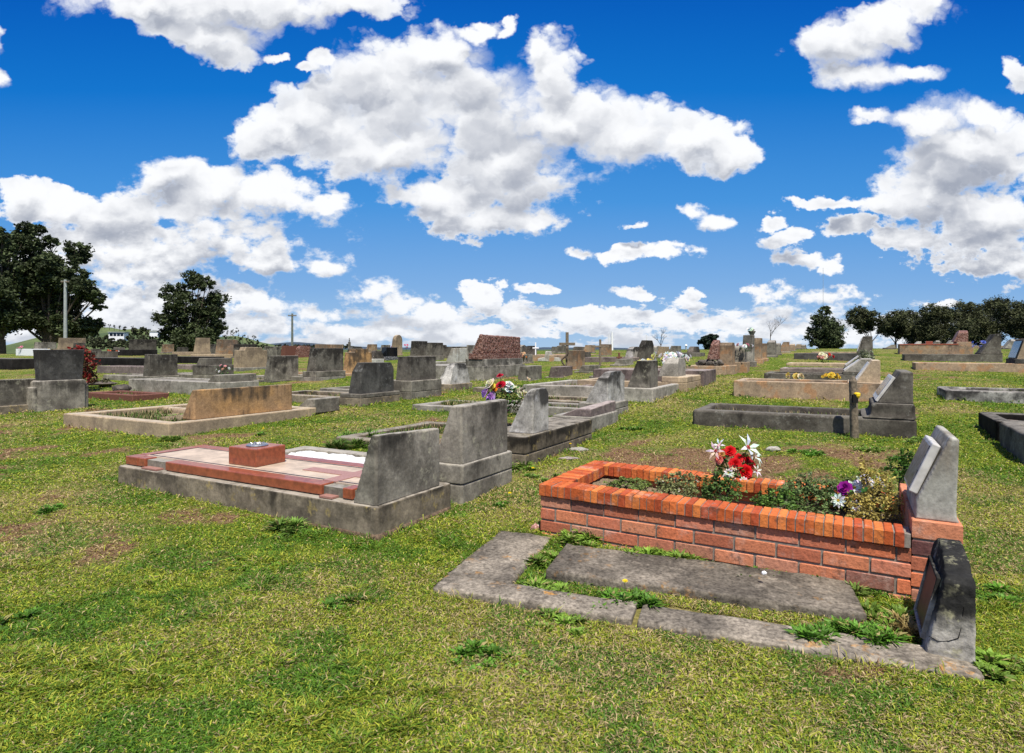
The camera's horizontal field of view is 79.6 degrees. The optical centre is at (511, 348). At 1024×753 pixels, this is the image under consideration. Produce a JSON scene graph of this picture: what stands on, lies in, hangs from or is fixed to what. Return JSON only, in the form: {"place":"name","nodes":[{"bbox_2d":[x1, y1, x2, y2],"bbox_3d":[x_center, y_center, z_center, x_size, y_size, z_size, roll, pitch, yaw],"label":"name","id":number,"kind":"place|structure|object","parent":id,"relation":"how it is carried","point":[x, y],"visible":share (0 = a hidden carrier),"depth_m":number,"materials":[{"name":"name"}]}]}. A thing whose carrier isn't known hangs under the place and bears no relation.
{"place":"outdoors","nodes":[
{"label":"outdoors","id":0,"kind":"place"},
{"bbox_2d":[6,327,281,351],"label":"hill","id":1,"kind":"structure","parent":0,"point":[29,343],"depth_m":463.83,"materials":[{"name":"plant"}]},
{"bbox_2d":[83,326,347,349],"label":"wood","id":2,"kind":"object","parent":1,"relation":"on","point":[98,342],"visible":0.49,"depth_m":367.85,"materials":[{"name":"green plant"}]},
{"bbox_2d":[0,348,1023,752],"bbox_3d":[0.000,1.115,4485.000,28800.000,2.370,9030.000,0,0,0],"label":"ground","id":3,"kind":"structure","parent":0,"point":[612,452],"depth_m":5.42,"materials":[{"name":"plant"}]},
{"bbox_2d":[0,358,33,369],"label":"grave","id":4,"kind":"object","parent":3,"relation":"on","point":[15,363],"visible":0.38,"depth_m":23.75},
{"bbox_2d":[0,378,35,414],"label":"grave","id":5,"kind":"object","parent":3,"relation":"on","point":[12,395],"visible":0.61,"depth_m":10.42,"materials":[{"name":"concrete"}]},
{"bbox_2d":[0,226,36,353],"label":"tree","id":6,"kind":"object","parent":3,"relation":"on","point":[16,265],"visible":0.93,"depth_m":74.11,"materials":[{"name":"green plant"}]},
{"bbox_2d":[0,606,45,632],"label":"weed","id":7,"kind":"object","parent":3,"relation":"on","point":[4,619],"visible":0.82,"depth_m":2.69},
{"bbox_2d":[16,342,55,355],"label":"grave","id":8,"kind":"object","parent":3,"relation":"on","point":[39,346],"visible":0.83,"depth_m":37.72,"materials":[{"name":"white paint"}]},
{"bbox_2d":[33,503,69,515],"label":"weed","id":9,"kind":"object","parent":3,"relation":"on","point":[46,508],"visible":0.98,"depth_m":4.30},
{"bbox_2d":[3,221,107,343],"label":"tree","id":10,"kind":"object","parent":3,"relation":"on","point":[43,293],"visible":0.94,"depth_m":77.07,"materials":[{"name":"green plant"}]},
{"bbox_2d":[26,350,88,411],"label":"grave","id":11,"kind":"object","parent":3,"relation":"on","point":[59,382],"visible":0.63,"depth_m":10.80,"materials":[{"name":"stone"}]},
{"bbox_2d":[61,279,69,337],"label":"utility pole","id":12,"kind":"object","parent":3,"relation":"on","point":[65,312],"visible":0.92,"depth_m":59.89,"materials":[{"name":"concrete"}]},
{"bbox_2d":[53,338,85,349],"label":"grave","id":13,"kind":"object","parent":3,"relation":"on","point":[64,343],"visible":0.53,"depth_m":41.00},
{"bbox_2d":[67,345,100,385],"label":"shrub","id":14,"kind":"object","parent":3,"relation":"on","point":[87,370],"visible":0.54,"depth_m":14.63,"materials":[{"name":"red plant"}]},
{"bbox_2d":[31,630,167,669],"bbox_3d":[-1.649,1.184,2.423,0.560,0.033,0.323,0,0,0],"label":"weed","id":15,"kind":"object","parent":3,"relation":"on","point":[148,644],"visible":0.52,"depth_m":2.45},
{"bbox_2d":[92,357,143,365],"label":"grave","id":16,"kind":"object","parent":3,"relation":"on","point":[108,361],"visible":0.22,"depth_m":25.51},
{"bbox_2d":[97,365,143,373],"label":"grave","id":17,"kind":"object","parent":3,"relation":"on","point":[123,369],"visible":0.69,"depth_m":20.53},
{"bbox_2d":[88,390,168,401],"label":"grave","id":18,"kind":"object","parent":3,"relation":"on","point":[124,395],"visible":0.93,"depth_m":12.67,"materials":[{"name":"stone"}]},
{"bbox_2d":[107,339,156,355],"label":"grave","id":19,"kind":"object","parent":3,"relation":"on","point":[140,347],"visible":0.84,"depth_m":36.31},
{"bbox_2d":[103,354,178,380],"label":"grave","id":20,"kind":"object","parent":3,"relation":"on","point":[160,365],"visible":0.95,"depth_m":17.46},
{"bbox_2d":[150,269,231,351],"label":"tree","id":21,"kind":"object","parent":3,"relation":"on","point":[185,333],"visible":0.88,"depth_m":91.22,"materials":[{"name":"green plant"}]},
{"bbox_2d":[172,338,210,355],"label":"grave","id":22,"kind":"object","parent":3,"relation":"on","point":[201,345],"visible":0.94,"depth_m":35.30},
{"bbox_2d":[129,373,258,394],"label":"grave","id":23,"kind":"object","parent":3,"relation":"on","point":[187,386],"visible":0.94,"depth_m":13.82,"materials":[{"name":"concrete"}]},
{"bbox_2d":[63,384,338,437],"bbox_3d":[-4.572,0.936,9.349,2.465,0.817,2.878,0,0,29],"label":"grave","id":24,"kind":"object","parent":3,"relation":"on","point":[204,410],"visible":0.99,"depth_m":8.45,"materials":[{"name":"concrete"}]},
{"bbox_2d":[178,356,223,362],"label":"grave","id":25,"kind":"object","parent":3,"relation":"on","point":[188,359],"visible":0.24,"depth_m":27.14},
{"bbox_2d":[178,358,233,378],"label":"grave","id":26,"kind":"object","parent":3,"relation":"on","point":[204,368],"visible":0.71,"depth_m":18.09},
{"bbox_2d":[191,339,237,357],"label":"grave","id":27,"kind":"object","parent":3,"relation":"on","point":[224,348],"visible":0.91,"depth_m":31.83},
{"bbox_2d":[200,553,281,571],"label":"weed","id":28,"kind":"object","parent":3,"relation":"on","point":[227,569],"visible":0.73,"depth_m":3.33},
{"bbox_2d":[233,347,266,371],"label":"grave","id":29,"kind":"object","parent":3,"relation":"on","point":[249,358],"visible":0.48,"depth_m":21.31,"materials":[{"name":"stone"}]},
{"bbox_2d":[256,356,297,382],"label":"grave","id":30,"kind":"object","parent":3,"relation":"on","point":[281,368],"visible":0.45,"depth_m":16.71,"materials":[{"name":"concrete"}]},
{"bbox_2d":[118,428,450,540],"bbox_3d":[-1.858,0.980,4.786,2.828,0.893,0.814,0,0,29],"label":"grave","id":31,"kind":"object","parent":3,"relation":"on","point":[391,483],"visible":0.69,"depth_m":4.25,"materials":[{"name":"concrete"}]},
{"bbox_2d":[261,515,312,536],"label":"weed","id":32,"kind":"object","parent":3,"relation":"on","point":[288,526],"visible":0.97,"depth_m":3.92,"materials":[{"name":"plant"}]},
{"bbox_2d":[256,348,344,380],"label":"grave","id":33,"kind":"object","parent":3,"relation":"on","point":[325,363],"visible":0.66,"depth_m":16.93,"materials":[{"name":"concrete"}]},
{"bbox_2d":[298,349,371,375],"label":"grave","id":34,"kind":"object","parent":3,"relation":"on","point":[353,358],"visible":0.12,"depth_m":18.30,"materials":[{"name":"stone"}]},
{"bbox_2d":[319,590,368,613],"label":"weed","id":35,"kind":"object","parent":3,"relation":"on","point":[332,601],"visible":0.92,"depth_m":2.85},
{"bbox_2d":[321,437,367,449],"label":"weed","id":36,"kind":"object","parent":3,"relation":"on","point":[342,444],"visible":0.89,"depth_m":6.69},
{"bbox_2d":[292,362,399,406],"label":"grave","id":37,"kind":"object","parent":3,"relation":"on","point":[371,382],"visible":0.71,"depth_m":11.09,"materials":[{"name":"concrete"}]},
{"bbox_2d":[320,356,441,399],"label":"grave","id":38,"kind":"object","parent":3,"relation":"on","point":[415,376],"visible":0.37,"depth_m":11.88,"materials":[{"name":"stone"}]},
{"bbox_2d":[285,399,511,503],"bbox_3d":[-1.277,0.924,5.548,2.505,0.991,0.788,0,0,29],"label":"grave","id":39,"kind":"object","parent":3,"relation":"on","point":[475,457],"visible":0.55,"depth_m":4.84,"materials":[{"name":"concrete"}]},
{"bbox_2d":[410,341,426,355],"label":"headstone","id":40,"kind":"object","parent":3,"relation":"on","point":[418,348],"visible":0.62,"depth_m":27.76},
{"bbox_2d":[426,343,443,359],"bbox_3d":[-3.510,0.242,27.533,0.500,1.046,0.926,0,0,29],"label":"headstone","id":41,"kind":"object","parent":3,"relation":"on","point":[434,349],"visible":0.71,"depth_m":27.30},
{"bbox_2d":[436,348,467,363],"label":"grave","id":42,"kind":"object","parent":3,"relation":"on","point":[458,355],"visible":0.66,"depth_m":20.90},
{"bbox_2d":[440,363,471,390],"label":"grave","id":43,"kind":"object","parent":3,"relation":"on","point":[454,376],"visible":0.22,"depth_m":13.52,"materials":[{"name":"stone"}]},
{"bbox_2d":[336,388,591,467],"bbox_3d":[-0.528,0.893,7.184,2.456,0.993,1.731,0,0,29],"label":"grave","id":44,"kind":"object","parent":3,"relation":"on","point":[535,432],"visible":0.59,"depth_m":6.25,"materials":[{"name":"concrete"}]},
{"bbox_2d":[481,373,529,416],"bbox_3d":[-0.095,0.610,8.142,0.591,0.582,0.580,0,0,27],"label":"bouquet","id":45,"kind":"object","parent":44,"relation":"on","point":[508,386],"visible":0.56,"depth_m":8.11,"materials":[{"name":"multicoloured plant"}]},
{"bbox_2d":[412,398,515,411],"bbox_3d":[-0.756,1.064,10.299,1.447,0.402,1.100,0,0,29],"label":"kerb surround","id":46,"kind":"object","parent":3,"relation":"on","point":[444,405],"visible":0.24,"depth_m":10.15,"materials":[{"name":"concrete"}]},
{"bbox_2d":[436,334,524,380],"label":"grave","id":47,"kind":"object","parent":3,"relation":"on","point":[491,356],"visible":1,"depth_m":17.30,"materials":[{"name":"red stone"}]},
{"bbox_2d":[445,636,520,668],"bbox_3d":[-0.112,1.198,2.444,0.305,0.048,0.244,0,0,0],"label":"weed","id":48,"kind":"object","parent":3,"relation":"on","point":[470,645],"visible":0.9,"depth_m":2.44,"materials":[{"name":"plant"}]},
{"bbox_2d":[460,645,560,684],"bbox_3d":[-0.021,1.212,2.348,0.424,0.036,0.251,0,0,12],"label":"weed","id":49,"kind":"object","parent":3,"relation":"on","point":[471,667],"visible":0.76,"depth_m":2.34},
{"bbox_2d":[518,365,541,380],"bbox_3d":[0.449,0.781,16.813,0.500,0.648,0.859,0,0,29],"label":"headstone","id":50,"kind":"object","parent":3,"relation":"on","point":[533,372],"visible":0.62,"depth_m":16.48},
{"bbox_2d":[525,549,558,568],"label":"weed","id":51,"kind":"object","parent":3,"relation":"on","point":[550,554],"visible":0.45,"depth_m":3.44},
{"bbox_2d":[517,575,572,596],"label":"weed","id":52,"kind":"object","parent":3,"relation":"on","point":[536,582],"visible":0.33,"depth_m":3.08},
{"bbox_2d":[520,395,587,402],"bbox_3d":[0.956,1.018,10.655,1.324,0.409,1.000,0,0,29],"label":"kerb surround","id":53,"kind":"object","parent":3,"relation":"on","point":[566,399],"visible":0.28,"depth_m":10.92,"materials":[{"name":"concrete"}]},
{"bbox_2d":[544,366,572,377],"bbox_3d":[1.382,0.789,17.898,0.500,0.561,1.014,0,0,29],"label":"headstone","id":54,"kind":"object","parent":3,"relation":"on","point":[560,371],"visible":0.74,"depth_m":17.52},
{"bbox_2d":[535,611,592,637],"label":"weed","id":55,"kind":"object","parent":3,"relation":"on","point":[573,621],"visible":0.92,"depth_m":2.70,"materials":[{"name":"plant"}]},
{"bbox_2d":[507,371,627,415],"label":"grave","id":56,"kind":"object","parent":3,"relation":"on","point":[608,385],"visible":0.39,"depth_m":9.15,"materials":[{"name":"concrete"}]},
{"bbox_2d":[567,350,584,369],"bbox_3d":[2.080,0.494,20.356,0.500,0.887,0.811,0,0,29],"label":"headstone","id":57,"kind":"object","parent":3,"relation":"on","point":[576,359],"visible":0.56,"depth_m":20.03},
{"bbox_2d":[557,527,604,547],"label":"weed","id":58,"kind":"object","parent":3,"relation":"on","point":[570,537],"visible":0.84,"depth_m":3.73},
{"bbox_2d":[553,400,617,432],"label":"grave block","id":59,"kind":"structure","parent":3,"relation":"on","point":[601,415],"depth_m":8.00,"materials":[{"name":"concrete"}]},
{"bbox_2d":[523,360,678,402],"bbox_3d":[1.827,0.684,11.991,2.500,0.962,2.186,0,0,29],"label":"grave","id":60,"kind":"object","parent":3,"relation":"on","point":[643,385],"visible":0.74,"depth_m":10.81,"materials":[{"name":"concrete"}]},
{"bbox_2d":[577,358,700,391],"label":"grave","id":61,"kind":"object","parent":3,"relation":"on","point":[673,370],"visible":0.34,"depth_m":12.20,"materials":[{"name":"concrete"}]},
{"bbox_2d":[637,340,653,359],"bbox_3d":[5.346,0.180,24.802,0.500,1.054,1.272,0,0,29],"label":"headstone","id":62,"kind":"object","parent":3,"relation":"on","point":[646,350],"visible":0.71,"depth_m":24.33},
{"bbox_2d":[593,368,715,386],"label":"grave","id":63,"kind":"object","parent":3,"relation":"on","point":[708,376],"visible":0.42,"depth_m":13.75,"materials":[{"name":"concrete"}]},
{"bbox_2d":[651,351,691,366],"bbox_3d":[3.588,0.253,13.805,0.865,0.423,0.863,0,0,-22],"label":"bouquet","id":64,"kind":"object","parent":63,"relation":"on","point":[671,355],"visible":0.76,"depth_m":13.72,"materials":[{"name":"white plant"}]},
{"bbox_2d":[614,545,706,559],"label":"weed","id":65,"kind":"object","parent":3,"relation":"on","point":[655,551],"visible":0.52,"depth_m":3.49,"materials":[{"name":"green plant"}]},
{"bbox_2d":[686,340,727,375],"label":"grave","id":66,"kind":"object","parent":3,"relation":"on","point":[709,362],"visible":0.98,"depth_m":16.06,"materials":[{"name":"red stone"}]},
{"bbox_2d":[696,333,718,349],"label":"tree","id":67,"kind":"object","parent":3,"relation":"on","point":[706,340],"visible":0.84,"depth_m":47.74,"materials":[{"name":"green plant"}]},
{"bbox_2d":[433,531,983,680],"bbox_3d":[0.875,1.086,3.116,2.375,0.497,1.030,0,0,19],"label":"sunken grave","id":68,"kind":"object","parent":3,"relation":"on","point":[945,608],"visible":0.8,"depth_m":2.86,"materials":[{"name":"concrete"}]},
{"bbox_2d":[591,579,668,611],"bbox_3d":[0.548,1.152,2.907,0.413,0.140,0.312,0,0,0],"label":"weed","id":69,"kind":"object","parent":68,"relation":"on","point":[641,598],"visible":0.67,"depth_m":2.92,"materials":[{"name":"green plant"}]},
{"bbox_2d":[783,617,873,646],"bbox_3d":[1.333,1.199,2.606,0.423,0.066,0.244,0,0,-12],"label":"weed","id":70,"kind":"object","parent":68,"relation":"on","point":[808,632],"visible":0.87,"depth_m":2.61,"materials":[{"name":"plant"}]},
{"bbox_2d":[824,611,907,640],"bbox_3d":[1.570,1.202,2.651,0.443,0.053,0.268,0,0,-15],"label":"weed","id":71,"kind":"object","parent":68,"relation":"on","point":[871,622],"visible":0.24,"depth_m":2.67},
{"bbox_2d":[842,620,916,649],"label":"weed","id":72,"kind":"object","parent":68,"relation":"on","point":[889,635],"visible":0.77,"depth_m":2.55,"materials":[{"name":"plant"}]},
{"bbox_2d":[716,342,736,374],"bbox_3d":[5.640,0.377,16.377,0.620,1.093,0.540,0,0,29],"label":"headstone","id":73,"kind":"object","parent":3,"relation":"on","point":[727,353],"visible":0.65,"depth_m":16.12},
{"bbox_2d":[735,346,749,372],"bbox_3d":[6.152,0.404,16.850,0.620,0.994,0.576,0,0,29],"label":"headstone","id":74,"kind":"object","parent":3,"relation":"on","point":[742,363],"visible":0.42,"depth_m":16.55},
{"bbox_2d":[743,335,756,366],"bbox_3d":[7.390,0.186,19.465,0.620,1.244,0.504,0,0,29],"label":"headstone","id":75,"kind":"object","parent":3,"relation":"on","point":[749,339],"visible":0.57,"depth_m":19.21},
{"bbox_2d":[539,425,962,601],"bbox_3d":[1.370,0.892,3.823,2.216,0.971,0.965,1,0,29],"label":"brick grave","id":76,"kind":"object","parent":3,"relation":"on","point":[889,556],"visible":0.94,"depth_m":3.33,"materials":[{"name":"brick"}]},
{"bbox_2d":[600,476,652,491],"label":"weed","id":77,"kind":"object","parent":76,"relation":"on","point":[623,481],"visible":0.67,"depth_m":4.22,"materials":[{"name":"green plant"}]},
{"bbox_2d":[651,471,702,497],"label":"weed","id":78,"kind":"object","parent":76,"relation":"on","point":[663,486],"visible":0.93,"depth_m":4.01,"materials":[{"name":"green plant"}]},
{"bbox_2d":[697,468,747,502],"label":"weed","id":79,"kind":"object","parent":76,"relation":"on","point":[720,485],"visible":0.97,"depth_m":3.90,"materials":[{"name":"green plant"}]},
{"bbox_2d":[707,434,761,479],"bbox_3d":[1.563,0.768,4.270,0.342,0.359,0.324,0,0,-43],"label":"bouquet","id":80,"kind":"object","parent":76,"relation":"on","point":[747,468],"visible":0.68,"depth_m":4.22,"materials":[{"name":"red plant"}]},
{"bbox_2d":[750,487,804,510],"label":"weed","id":81,"kind":"object","parent":76,"relation":"on","point":[767,500],"visible":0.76,"depth_m":3.61,"materials":[{"name":"green plant"}]},
{"bbox_2d":[775,471,845,516],"bbox_3d":[1.783,0.886,3.706,0.445,0.302,0.362,0,0,-33],"label":"weed","id":82,"kind":"object","parent":76,"relation":"on","point":[807,490],"visible":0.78,"depth_m":3.68,"materials":[{"name":"green plant"}]},
{"bbox_2d":[818,474,896,514],"bbox_3d":[2.105,0.868,3.668,0.514,0.247,0.443,0,0,0],"label":"bouquet","id":83,"kind":"object","parent":76,"relation":"on","point":[844,487],"visible":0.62,"depth_m":3.64,"materials":[{"name":"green plant"}]},
{"bbox_2d":[843,452,903,523],"bbox_3d":[2.035,0.822,3.519,0.399,0.438,0.322,0,0,0],"label":"weed","id":84,"kind":"object","parent":76,"relation":"on","point":[880,501],"visible":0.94,"depth_m":3.51,"materials":[{"name":"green plant"}]},
{"bbox_2d":[878,447,913,494],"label":"weed","id":85,"kind":"object","parent":76,"relation":"on","point":[904,463],"visible":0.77,"depth_m":4.19,"materials":[{"name":"green plant"}]},
{"bbox_2d":[693,369,916,438],"bbox_3d":[3.803,0.777,8.139,2.529,1.019,1.155,0,0,29],"label":"grave","id":86,"kind":"object","parent":3,"relation":"on","point":[889,410],"visible":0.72,"depth_m":7.52,"materials":[{"name":"concrete"}]},
{"bbox_2d":[733,360,883,401],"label":"grave","id":87,"kind":"object","parent":3,"relation":"on","point":[869,381],"visible":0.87,"depth_m":10.54,"materials":[{"name":"concrete"}]},
{"bbox_2d":[786,362,845,366],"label":"grave","id":88,"kind":"object","parent":3,"relation":"on","point":[816,364],"visible":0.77,"depth_m":19.16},
{"bbox_2d":[764,358,872,379],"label":"grave","id":89,"kind":"object","parent":3,"relation":"on","point":[852,369],"visible":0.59,"depth_m":13.64,"materials":[{"name":"concrete"}]},
{"bbox_2d":[780,355,869,371],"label":"grave","id":90,"kind":"object","parent":3,"relation":"on","point":[805,369],"visible":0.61,"depth_m":16.14,"materials":[{"name":"concrete"}]},
{"bbox_2d":[802,305,848,348],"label":"tree","id":91,"kind":"object","parent":3,"relation":"on","point":[828,333],"visible":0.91,"depth_m":102.63,"materials":[{"name":"green plant"}]},
{"bbox_2d":[794,336,873,360],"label":"grave","id":92,"kind":"object","parent":3,"relation":"on","point":[866,343],"visible":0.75,"depth_m":21.51,"materials":[{"name":"concrete"}]},
{"bbox_2d":[849,376,860,437],"bbox_3d":[3.990,0.727,7.150,0.110,0.818,0.134,0,0,0],"label":"grave peg","id":93,"kind":"object","parent":3,"relation":"on","point":[854,395],"visible":0.84,"depth_m":7.13,"materials":[{"name":"grey wood"}]},
{"bbox_2d":[841,580,892,598],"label":"weed","id":94,"kind":"object","parent":3,"relation":"on","point":[864,591],"visible":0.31,"depth_m":3.04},
{"bbox_2d":[845,304,891,340],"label":"tree","id":95,"kind":"object","parent":3,"relation":"on","point":[863,319],"visible":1,"depth_m":122.33,"materials":[{"name":"green plant"}]},
{"bbox_2d":[852,598,916,631],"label":"weed","id":96,"kind":"object","parent":3,"relation":"on","point":[876,611],"visible":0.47,"depth_m":2.78,"materials":[{"name":"plant"}]},
{"bbox_2d":[868,609,921,642],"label":"weed","id":97,"kind":"object","parent":3,"relation":"on","point":[908,624],"visible":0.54,"depth_m":2.65,"materials":[{"name":"plant"}]},
{"bbox_2d":[875,309,915,347],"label":"tree","id":98,"kind":"object","parent":3,"relation":"on","point":[898,320],"visible":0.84,"depth_m":127.40,"materials":[{"name":"green plant"}]},
{"bbox_2d":[891,308,942,343],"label":"tree","id":99,"kind":"object","parent":3,"relation":"on","point":[916,337],"visible":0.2,"depth_m":134.62,"materials":[{"name":"green plant"}]},
{"bbox_2d":[897,330,973,353],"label":"grave","id":100,"kind":"object","parent":3,"relation":"on","point":[961,344],"visible":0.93,"depth_m":25.66,"materials":[{"name":"stone"}]},
{"bbox_2d":[910,301,980,343],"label":"tree","id":101,"kind":"object","parent":3,"relation":"on","point":[930,326],"visible":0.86,"depth_m":122.20,"materials":[{"name":"green plant"}]},
{"bbox_2d":[902,334,1002,361],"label":"grave","id":102,"kind":"object","parent":3,"relation":"on","point":[989,350],"visible":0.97,"depth_m":20.88,"materials":[{"name":"concrete"}]},
{"bbox_2d":[912,339,1023,372],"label":"grave","id":103,"kind":"object","parent":3,"relation":"on","point":[1014,361],"visible":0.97,"depth_m":17.23,"materials":[{"name":"concrete"}]},
{"bbox_2d":[946,299,1006,345],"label":"tree","id":104,"kind":"object","parent":3,"relation":"on","point":[969,310],"visible":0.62,"depth_m":126.13,"materials":[{"name":"green plant"}]},
{"bbox_2d":[937,386,1023,403],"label":"grave","id":105,"kind":"object","parent":3,"relation":"on","point":[999,395],"visible":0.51,"depth_m":10.04,"materials":[{"name":"concrete"}]},
{"bbox_2d":[973,295,1014,344],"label":"tree","id":106,"kind":"object","parent":3,"relation":"on","point":[988,304],"visible":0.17,"depth_m":135.35,"materials":[{"name":"green plant"}]},
{"bbox_2d":[973,646,1023,683],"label":"weed","id":107,"kind":"object","parent":3,"relation":"on","point":[989,658],"visible":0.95,"depth_m":2.36,"materials":[{"name":"plant"}]},
{"bbox_2d":[977,581,1022,604],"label":"weed","id":108,"kind":"object","parent":3,"relation":"on","point":[996,586],"visible":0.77,"depth_m":3.00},
{"bbox_2d":[978,412,1023,441],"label":"grave","id":109,"kind":"object","parent":3,"relation":"on","point":[988,422],"visible":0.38,"depth_m":7.25,"materials":[{"name":"concrete"}]},
{"bbox_2d":[991,295,1023,339],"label":"tree","id":110,"kind":"object","parent":3,"relation":"on","point":[1013,322],"visible":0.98,"depth_m":121.60,"materials":[{"name":"green plant"}]},
{"bbox_2d":[999,421,1023,464],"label":"grave","id":111,"kind":"object","parent":3,"relation":"on","point":[1011,437],"visible":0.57,"depth_m":6.13,"materials":[{"name":"concrete"}]},
{"bbox_2d":[0,0,1023,348],"label":"sky","id":112,"kind":"structure","parent":0,"point":[451,173],"materials":[{"name":"blue"}]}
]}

